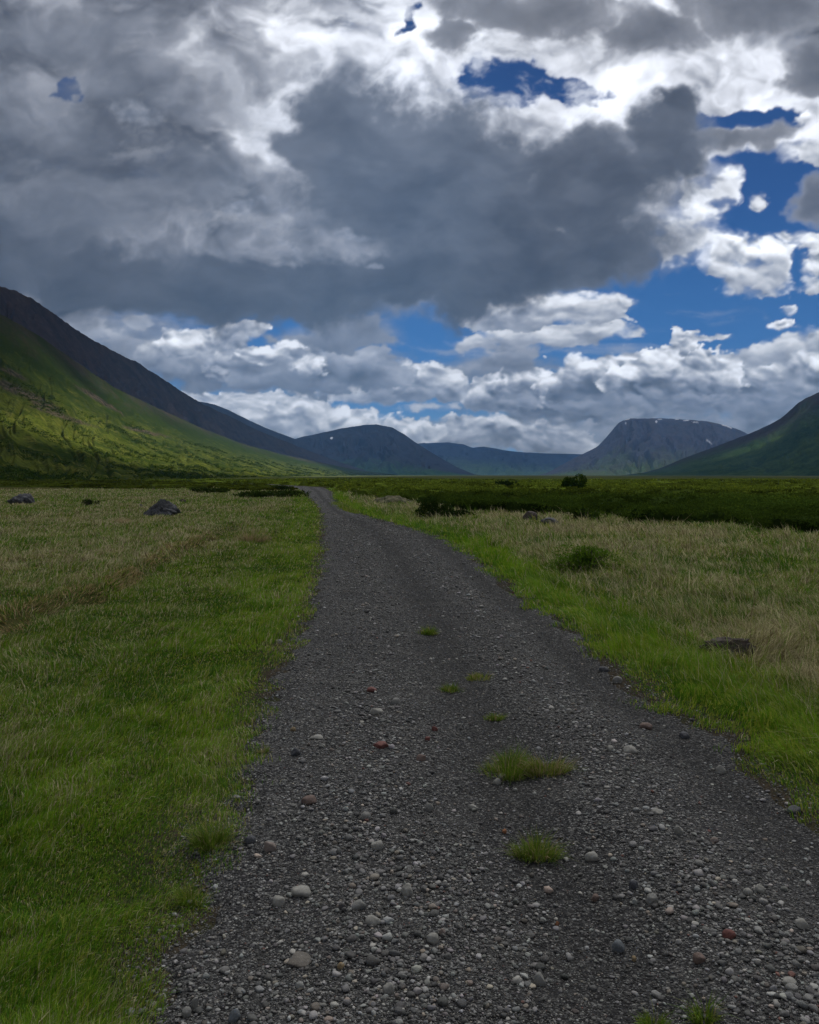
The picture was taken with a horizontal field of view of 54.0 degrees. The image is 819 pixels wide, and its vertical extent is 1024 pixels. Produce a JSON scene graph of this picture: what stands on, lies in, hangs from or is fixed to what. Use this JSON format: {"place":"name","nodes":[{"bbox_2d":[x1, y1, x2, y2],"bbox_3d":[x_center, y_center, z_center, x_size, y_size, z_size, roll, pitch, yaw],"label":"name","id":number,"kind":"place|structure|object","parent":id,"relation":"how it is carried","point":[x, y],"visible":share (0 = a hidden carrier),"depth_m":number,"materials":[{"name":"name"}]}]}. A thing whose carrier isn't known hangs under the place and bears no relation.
{"place":"outdoors","nodes":[
{"label":"outdoors","id":0,"kind":"place"},
{"bbox_2d":[0,286,364,470],"bbox_3d":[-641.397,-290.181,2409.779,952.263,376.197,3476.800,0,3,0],"label":"mountain","id":1,"kind":"structure","parent":0,"point":[135,379],"depth_m":1685.82,"materials":[{"name":"grey stone"}]},
{"bbox_2d":[0,314,393,479],"bbox_3d":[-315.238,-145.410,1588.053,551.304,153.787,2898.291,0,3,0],"label":"mountain","id":2,"kind":"structure","parent":0,"point":[36,361],"depth_m":618.00,"materials":[{"name":"green plant"}]},
{"bbox_2d":[0,370,395,479],"bbox_3d":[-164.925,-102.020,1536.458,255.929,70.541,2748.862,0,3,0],"label":"hillside scrub","id":3,"kind":"object","parent":2,"relation":"on","point":[34,473],"visible":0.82,"depth_m":478.10,"materials":[{"name":"green plant"}]},
{"bbox_2d":[198,401,322,454],"bbox_3d":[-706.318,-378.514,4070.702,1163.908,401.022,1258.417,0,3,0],"label":"mountain","id":4,"kind":"structure","parent":0,"point":[293,441],"depth_m":4342.60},
{"bbox_2d":[296,424,475,474],"bbox_3d":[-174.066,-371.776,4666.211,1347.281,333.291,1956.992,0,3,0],"label":"mountain","id":5,"kind":"structure","parent":0,"point":[380,449],"depth_m":4667.02,"materials":[{"name":"grey stone"}]},
{"bbox_2d":[0,0,818,453],"bbox_3d":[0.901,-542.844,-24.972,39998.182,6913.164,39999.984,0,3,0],"label":"sky","id":6,"kind":"structure","parent":0,"point":[558,226],"depth_m":10068.01,"materials":[{"name":"grey"}]},
{"bbox_2d":[0,475,818,1023],"bbox_3d":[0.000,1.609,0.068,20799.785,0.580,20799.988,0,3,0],"label":"ground","id":7,"kind":"structure","parent":0,"point":[270,673],"depth_m":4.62,"materials":[{"name":"green plant"}]},
{"bbox_2d":[7,493,34,503],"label":"boulder","id":8,"kind":"object","parent":7,"relation":"on","point":[25,498],"visible":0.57,"depth_m":44.49,"materials":[{"name":"grey stone"}]},
{"bbox_2d":[81,498,99,505],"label":"heather bush","id":9,"kind":"object","parent":7,"relation":"on","point":[87,502],"visible":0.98,"depth_m":42.05,"materials":[{"name":"green plant"}]},
{"bbox_2d":[114,517,130,523],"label":"grass tuft","id":10,"kind":"object","parent":7,"relation":"on","point":[121,520],"visible":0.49,"depth_m":25.11,"materials":[{"name":"green plant"}]},
{"bbox_2d":[143,498,180,516],"bbox_3d":[-9.649,-0.044,31.261,1.458,0.962,1.007,0,3,0],"label":"boulder","id":11,"kind":"object","parent":7,"relation":"on","point":[162,506],"visible":0.63,"depth_m":31.17,"materials":[{"name":"grey stone"}]},
{"bbox_2d":[169,878,218,909],"bbox_3d":[-0.817,1.420,3.013,0.256,0.108,0.208,0,3,0],"label":"grass tuft","id":12,"kind":"object","parent":7,"relation":"on","point":[188,896],"visible":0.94,"depth_m":3.02,"materials":[{"name":"green plant"}]},
{"bbox_2d":[189,486,229,492],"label":"willow shrub","id":13,"kind":"object","parent":7,"relation":"on","point":[207,489],"visible":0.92,"depth_m":68.72,"materials":[{"name":"green plant"}]},
{"bbox_2d":[175,809,244,854],"bbox_3d":[-0.851,1.356,3.454,0.359,0.169,0.293,-2,3,-34],"label":"grass tuft","id":14,"kind":"object","parent":7,"relation":"on","point":[205,840],"visible":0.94,"depth_m":3.43,"materials":[{"name":"green plant"}]},
{"bbox_2d":[231,522,274,542],"bbox_3d":[-3.896,0.484,19.757,1.426,0.520,1.179,0,3,-11],"label":"grass tuft","id":15,"kind":"object","parent":7,"relation":"on","point":[252,537],"visible":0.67,"depth_m":19.64,"materials":[{"name":"plant"}]},
{"bbox_2d":[233,489,310,497],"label":"willow shrub","id":16,"kind":"object","parent":7,"relation":"on","point":[262,494],"visible":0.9,"depth_m":56.67,"materials":[{"name":"green plant"}]},
{"bbox_2d":[273,484,290,489],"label":"willow shrub","id":17,"kind":"object","parent":7,"relation":"on","point":[283,487],"visible":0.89,"depth_m":78.10,"materials":[{"name":"green plant"}]},
{"bbox_2d":[331,501,362,513],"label":"grass tuft","id":18,"kind":"object","parent":7,"relation":"on","point":[339,504],"visible":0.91,"depth_m":37.19,"materials":[{"name":"green plant"}]},
{"bbox_2d":[371,495,412,503],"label":"rock","id":19,"kind":"object","parent":7,"relation":"on","point":[388,498],"visible":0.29,"depth_m":43.81,"materials":[{"name":"grey stone"}]},
{"bbox_2d":[0,477,818,533],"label":"scrub","id":20,"kind":"object","parent":7,"relation":"on","point":[768,503],"visible":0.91,"depth_m":45.92,"materials":[{"name":"green plant"}]},
{"bbox_2d":[415,495,454,518],"bbox_3d":[0.964,-0.183,30.883,1.567,0.927,1.316,0,3,0],"label":"willow shrub","id":21,"kind":"object","parent":7,"relation":"on","point":[432,508],"visible":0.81,"depth_m":30.56,"materials":[{"name":"green plant"}]},
{"bbox_2d":[436,509,476,516],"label":"willow shrub","id":22,"kind":"object","parent":7,"relation":"on","point":[459,512],"visible":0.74,"depth_m":30.26,"materials":[{"name":"green plant"}]},
{"bbox_2d":[495,480,519,485],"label":"birch bush","id":23,"kind":"object","parent":7,"relation":"on","point":[507,483],"visible":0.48,"depth_m":86.91,"materials":[{"name":"green plant"}]},
{"bbox_2d":[523,511,537,520],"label":"boulder","id":24,"kind":"object","parent":7,"relation":"on","point":[527,514],"visible":0.64,"depth_m":26.95,"materials":[{"name":"grey stone"}]},
{"bbox_2d":[540,517,558,524],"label":"boulder","id":25,"kind":"object","parent":7,"relation":"on","point":[548,519],"visible":0.73,"depth_m":24.83,"materials":[{"name":"grey stone"}]},
{"bbox_2d":[561,473,586,487],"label":"birch bush","id":26,"kind":"object","parent":7,"relation":"on","point":[570,481],"visible":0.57,"depth_m":73.27,"materials":[{"name":"green plant"}]},
{"bbox_2d":[546,542,624,572],"bbox_3d":[2.941,0.780,13.523,1.327,0.514,0.621,0,3,0],"label":"willow shrub","id":27,"kind":"object","parent":7,"relation":"on","point":[588,557],"visible":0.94,"depth_m":13.40,"materials":[{"name":"green plant"}]},
{"bbox_2d":[699,637,756,658],"bbox_3d":[2.880,1.242,7.276,0.491,0.230,0.298,1,3,21],"label":"boulder","id":28,"kind":"object","parent":7,"relation":"on","point":[744,643],"visible":0.54,"depth_m":7.17,"materials":[{"name":"grey stone"}]},
{"bbox_2d":[76,484,818,1023],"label":"gravel road","id":29,"kind":"structure","parent":0,"point":[598,684],"depth_m":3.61,"materials":[{"name":"grey gravel"}]},
{"bbox_2d":[158,993,165,1001],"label":"stone","id":30,"kind":"object","parent":29,"relation":"on","point":[161,998],"visible":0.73,"depth_m":2.45,"materials":[{"name":"grey stone"}]},
{"bbox_2d":[181,1006,191,1017],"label":"stone","id":31,"kind":"object","parent":29,"relation":"on","point":[186,1012],"visible":1,"depth_m":2.36,"materials":[{"name":"grey stone"}]},
{"bbox_2d":[191,996,197,1008],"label":"stone","id":32,"kind":"object","parent":29,"relation":"on","point":[194,1003],"visible":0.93,"depth_m":2.40,"materials":[{"name":"grey stone"}]},
{"bbox_2d":[228,1009,240,1022],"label":"stone","id":33,"kind":"object","parent":29,"relation":"on","point":[234,1015],"visible":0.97,"depth_m":2.34,"materials":[{"name":"grey stone"}]},
{"bbox_2d":[244,835,255,843],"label":"stone","id":34,"kind":"object","parent":29,"relation":"on","point":[250,839],"visible":0.92,"depth_m":3.45,"materials":[{"name":"grey stone"}]},
{"bbox_2d":[252,745,269,754],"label":"grass tuft","id":35,"kind":"object","parent":29,"relation":"on","point":[263,750],"visible":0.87,"depth_m":4.58,"materials":[{"name":"green plant"}]},
{"bbox_2d":[264,841,275,851],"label":"stone","id":36,"kind":"object","parent":29,"relation":"on","point":[269,846],"visible":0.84,"depth_m":3.39,"materials":[{"name":"grey stone"}]},
{"bbox_2d":[273,895,284,906],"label":"stone","id":37,"kind":"object","parent":29,"relation":"on","point":[278,900],"visible":0.98,"depth_m":2.97,"materials":[{"name":"grey stone"}]},
{"bbox_2d":[290,748,300,755],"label":"stone","id":38,"kind":"object","parent":29,"relation":"on","point":[295,752],"visible":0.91,"depth_m":4.52,"materials":[{"name":"grey stone"}]},
{"bbox_2d":[286,951,311,967],"bbox_3d":[-0.356,1.466,2.633,0.080,0.018,0.084,1,3,21],"label":"stone","id":39,"kind":"object","parent":29,"relation":"on","point":[297,959],"visible":1,"depth_m":2.62,"materials":[{"name":"grey stone"}]},
{"bbox_2d":[291,885,310,896],"bbox_3d":[-0.412,1.443,3.053,0.079,0.041,0.070,0,3,0],"label":"stone","id":40,"kind":"object","parent":29,"relation":"on","point":[301,891],"visible":1,"depth_m":3.03,"materials":[{"name":"grey stone"}]},
{"bbox_2d":[301,795,316,804],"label":"stone","id":41,"kind":"object","parent":29,"relation":"on","point":[309,799],"visible":0.96,"depth_m":3.84,"materials":[{"name":"stone"}]},
{"bbox_2d":[310,734,323,738],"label":"stone","id":42,"kind":"object","parent":29,"relation":"on","point":[318,736],"visible":1,"depth_m":4.80,"materials":[{"name":"grey stone"}]},
{"bbox_2d":[337,962,344,969],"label":"stone","id":43,"kind":"object","parent":29,"relation":"on","point":[340,965],"visible":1,"depth_m":2.58,"materials":[{"name":"beige stone"}]},
{"bbox_2d":[352,899,363,910],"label":"stone","id":44,"kind":"object","parent":29,"relation":"on","point":[357,904],"visible":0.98,"depth_m":2.93,"materials":[{"name":"grey stone"}]},
{"bbox_2d":[361,811,370,819],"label":"stone","id":45,"kind":"object","parent":29,"relation":"on","point":[365,814],"visible":0.88,"depth_m":3.65,"materials":[{"name":"grey stone"}]},
{"bbox_2d":[367,687,376,691],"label":"stone","id":46,"kind":"object","parent":29,"relation":"on","point":[371,689],"visible":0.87,"depth_m":5.82,"materials":[{"name":"red stone"}]},
{"bbox_2d":[365,915,380,925],"bbox_3d":[-0.128,1.444,2.842,0.057,0.039,0.049,0,3,0],"label":"stone","id":47,"kind":"object","parent":29,"relation":"on","point":[373,920],"visible":0.98,"depth_m":2.83,"materials":[{"name":"grey stone"}]},
{"bbox_2d":[369,708,382,713],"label":"stone","id":48,"kind":"object","parent":29,"relation":"on","point":[376,710],"visible":0.86,"depth_m":5.28,"materials":[{"name":"grey stone"}]},
{"bbox_2d":[371,840,383,849],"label":"stone","id":49,"kind":"object","parent":29,"relation":"on","point":[377,845],"visible":0.98,"depth_m":3.37,"materials":[{"name":"grey stone"}]},
{"bbox_2d":[373,741,388,748],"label":"stone","id":50,"kind":"object","parent":29,"relation":"on","point":[381,744],"visible":0.96,"depth_m":4.59,"materials":[{"name":"stone"}]},
{"bbox_2d":[383,982,393,994],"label":"stone","id":51,"kind":"object","parent":29,"relation":"on","point":[388,988],"visible":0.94,"depth_m":2.44,"materials":[{"name":"grey stone"}]},
{"bbox_2d":[391,698,400,703],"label":"stone","id":52,"kind":"object","parent":29,"relation":"on","point":[395,701],"visible":0.91,"depth_m":5.49,"materials":[{"name":"grey stone"}]},
{"bbox_2d":[401,883,412,895],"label":"stone","id":53,"kind":"object","parent":29,"relation":"on","point":[406,889],"visible":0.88,"depth_m":3.02,"materials":[{"name":"grey stone"}]},
{"bbox_2d":[416,754,425,760],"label":"stone","id":54,"kind":"object","parent":29,"relation":"on","point":[421,757],"visible":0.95,"depth_m":4.39,"materials":[{"name":"grey stone"}]},
{"bbox_2d":[416,625,438,635],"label":"grass tuft","id":55,"kind":"object","parent":29,"relation":"on","point":[431,631],"visible":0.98,"depth_m":8.01,"materials":[{"name":"green plant"}]},
{"bbox_2d":[425,803,433,811],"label":"stone","id":56,"kind":"object","parent":29,"relation":"on","point":[429,807],"visible":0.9,"depth_m":3.73,"materials":[{"name":"grey stone"}]},
{"bbox_2d":[427,932,438,944],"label":"stone","id":57,"kind":"object","parent":29,"relation":"on","point":[433,938],"visible":1,"depth_m":2.70,"materials":[{"name":"grey stone"}]},
{"bbox_2d":[436,681,458,692],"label":"grass tuft","id":58,"kind":"object","parent":29,"relation":"on","point":[451,688],"visible":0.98,"depth_m":5.91,"materials":[{"name":"green plant"}]},
{"bbox_2d":[468,804,477,809],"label":"stone","id":59,"kind":"object","parent":29,"relation":"on","point":[471,806],"visible":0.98,"depth_m":3.80,"materials":[{"name":"grey stone"}]},
{"bbox_2d":[465,671,494,681],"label":"grass tuft","id":60,"kind":"object","parent":29,"relation":"on","point":[476,675],"visible":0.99,"depth_m":6.23,"materials":[{"name":"green plant"}]},
{"bbox_2d":[482,712,507,720],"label":"grass tuft","id":61,"kind":"object","parent":29,"relation":"on","point":[494,717],"visible":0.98,"depth_m":5.21,"materials":[{"name":"green plant"}]},
{"bbox_2d":[492,778,500,784],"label":"stone","id":62,"kind":"object","parent":29,"relation":"on","point":[496,781],"visible":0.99,"depth_m":4.15,"materials":[{"name":"grey stone"}]},
{"bbox_2d":[472,737,540,785],"bbox_3d":[0.527,1.304,4.275,0.451,0.213,0.484,0,3,0],"label":"grass tuft","id":63,"kind":"object","parent":29,"relation":"on","point":[507,767],"visible":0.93,"depth_m":4.30,"materials":[{"name":"green plant"}]},
{"bbox_2d":[496,822,576,869],"bbox_3d":[0.526,1.389,3.353,0.347,0.148,0.323,-1,3,-26],"label":"grass tuft","id":64,"kind":"object","parent":29,"relation":"on","point":[535,848],"visible":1,"depth_m":3.37,"materials":[{"name":"green plant"}]},
{"bbox_2d":[534,972,545,986],"bbox_3d":[0.407,1.467,2.511,0.037,0.062,0.030,0,3,0],"label":"stone","id":65,"kind":"object","parent":29,"relation":"on","point":[539,980],"visible":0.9,"depth_m":2.50,"materials":[{"name":"grey stone"}]},
{"bbox_2d":[509,747,582,778],"bbox_3d":[0.740,1.310,4.255,0.484,0.162,0.301,0,3,11],"label":"grass tuft","id":66,"kind":"object","parent":29,"relation":"on","point":[552,769],"visible":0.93,"depth_m":4.24,"materials":[{"name":"green plant"}]},
{"bbox_2d":[585,851,598,861],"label":"stone","id":67,"kind":"object","parent":29,"relation":"on","point":[591,856],"visible":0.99,"depth_m":3.31,"materials":[{"name":"grey stone"}]},
{"bbox_2d":[591,893,599,901],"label":"stone","id":68,"kind":"object","parent":29,"relation":"on","point":[595,897],"visible":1,"depth_m":3.03,"materials":[{"name":"stone"}]},
{"bbox_2d":[599,666,609,671],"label":"stone","id":69,"kind":"object","parent":29,"relation":"on","point":[603,669],"visible":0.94,"depth_m":6.60,"materials":[{"name":"grey stone"}]},
{"bbox_2d":[607,745,613,751],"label":"stone","id":70,"kind":"object","parent":29,"relation":"on","point":[610,748],"visible":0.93,"depth_m":4.54,"materials":[{"name":"grey stone"}]},
{"bbox_2d":[612,676,621,682],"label":"stone","id":71,"kind":"object","parent":29,"relation":"on","point":[617,679],"visible":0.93,"depth_m":6.25,"materials":[{"name":"grey stone"}]},
{"bbox_2d":[612,939,624,952],"bbox_3d":[0.707,1.474,2.721,0.042,0.052,0.034,1,3,27],"label":"stone","id":72,"kind":"object","parent":29,"relation":"on","point":[618,945],"visible":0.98,"depth_m":2.71,"materials":[{"name":"grey stone"}]},
{"bbox_2d":[623,745,637,753],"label":"stone","id":73,"kind":"object","parent":29,"relation":"on","point":[631,749],"visible":0.89,"depth_m":4.54,"materials":[{"name":"grey stone"}]},
{"bbox_2d":[629,879,638,889],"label":"stone","id":74,"kind":"object","parent":29,"relation":"on","point":[633,884],"visible":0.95,"depth_m":3.07,"materials":[{"name":"grey stone"}]},
{"bbox_2d":[639,722,652,729],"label":"stone","id":75,"kind":"object","parent":29,"relation":"on","point":[647,725],"visible":0.81,"depth_m":5.05,"materials":[{"name":"brown stone"}]},
{"bbox_2d":[646,893,657,905],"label":"stone","id":76,"kind":"object","parent":29,"relation":"on","point":[651,898],"visible":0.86,"depth_m":2.95,"materials":[{"name":"grey stone"}]},
{"bbox_2d":[631,996,673,1023],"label":"grass tuft","id":77,"kind":"object","parent":29,"relation":"on","point":[641,1020],"visible":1,"depth_m":2.33,"materials":[{"name":"green plant"}]},
{"bbox_2d":[651,808,662,814],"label":"stone","id":78,"kind":"object","parent":29,"relation":"on","point":[657,811],"visible":1,"depth_m":3.68,"materials":[{"name":"grey stone"}]},
{"bbox_2d":[674,826,683,834],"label":"stone","id":79,"kind":"object","parent":29,"relation":"on","point":[678,830],"visible":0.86,"depth_m":3.48,"materials":[{"name":"grey stone"}]},
{"bbox_2d":[679,731,689,738],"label":"stone","id":80,"kind":"object","parent":29,"relation":"on","point":[683,735],"visible":0.95,"depth_m":4.92,"materials":[{"name":"grey stone"}]},
{"bbox_2d":[695,859,702,865],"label":"stone","id":81,"kind":"object","parent":29,"relation":"on","point":[698,862],"visible":1,"depth_m":3.19,"materials":[{"name":"grey stone"}]},
{"bbox_2d":[693,952,705,963],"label":"stone","id":82,"kind":"object","parent":29,"relation":"on","point":[699,958],"visible":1,"depth_m":2.58,"materials":[{"name":"stone"}]},
{"bbox_2d":[670,988,734,1023],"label":"grass tuft","id":83,"kind":"object","parent":29,"relation":"on","point":[696,1018],"visible":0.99,"depth_m":2.32,"materials":[{"name":"green plant"}]},
{"bbox_2d":[710,837,718,842],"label":"stone","id":84,"kind":"object","parent":29,"relation":"on","point":[714,839],"visible":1,"depth_m":3.42,"materials":[{"name":"grey stone"}]},
{"bbox_2d":[709,1004,720,1016],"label":"stone","id":85,"kind":"object","parent":29,"relation":"on","point":[717,1010],"visible":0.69,"depth_m":2.34,"materials":[{"name":"grey stone"}]},
{"bbox_2d":[716,765,725,773],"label":"stone","id":86,"kind":"object","parent":29,"relation":"on","point":[720,769],"visible":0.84,"depth_m":4.37,"materials":[{"name":"grey stone"}]},
{"bbox_2d":[722,929,735,939],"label":"stone","id":87,"kind":"object","parent":29,"relation":"on","point":[730,934],"visible":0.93,"depth_m":2.69,"materials":[{"name":"red stone"}]},
{"bbox_2d":[743,888,752,895],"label":"stone","id":88,"kind":"object","parent":29,"relation":"on","point":[748,891],"visible":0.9,"depth_m":2.98,"materials":[{"name":"grey stone"}]},
{"bbox_2d":[755,884,764,893],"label":"stone","id":89,"kind":"object","parent":29,"relation":"on","point":[759,888],"visible":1,"depth_m":3.01,"materials":[{"name":"grey stone"}]},
{"bbox_2d":[782,976,796,985],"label":"stone","id":90,"kind":"object","parent":29,"relation":"on","point":[787,979],"visible":0.83,"depth_m":2.44,"materials":[{"name":"grey stone"}]},
{"bbox_2d":[785,983,797,992],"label":"stone","id":91,"kind":"object","parent":29,"relation":"on","point":[792,986],"visible":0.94,"depth_m":2.41,"materials":[{"name":"grey stone"}]},
{"bbox_2d":[787,805,801,814],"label":"stone","id":92,"kind":"object","parent":29,"relation":"on","point":[794,808],"visible":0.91,"depth_m":3.83,"materials":[{"name":"grey stone"}]},
{"bbox_2d":[795,918,809,928],"bbox_3d":[1.361,1.431,2.790,0.049,0.041,0.039,0,3,0],"label":"stone","id":93,"kind":"object","parent":29,"relation":"on","point":[801,923],"visible":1,"depth_m":2.78,"materials":[{"name":"grey stone"}]},
{"bbox_2d":[418,442,581,474],"bbox_3d":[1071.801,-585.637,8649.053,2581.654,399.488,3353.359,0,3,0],"label":"mountain","id":94,"kind":"structure","parent":0,"point":[484,461],"depth_m":8691.91,"materials":[{"name":"stone"}]},
{"bbox_2d":[540,418,746,474],"bbox_3d":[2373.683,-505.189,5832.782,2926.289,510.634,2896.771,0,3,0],"label":"mountain","id":95,"kind":"structure","parent":0,"point":[632,446],"depth_m":6200.15,"materials":[{"name":"grey stone"}]},
{"bbox_2d":[628,392,818,475],"bbox_3d":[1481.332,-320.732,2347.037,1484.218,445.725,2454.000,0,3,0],"label":"mountain","id":96,"kind":"structure","parent":0,"point":[787,444],"depth_m":2395.71,"materials":[{"name":"green plant"}]}
]}

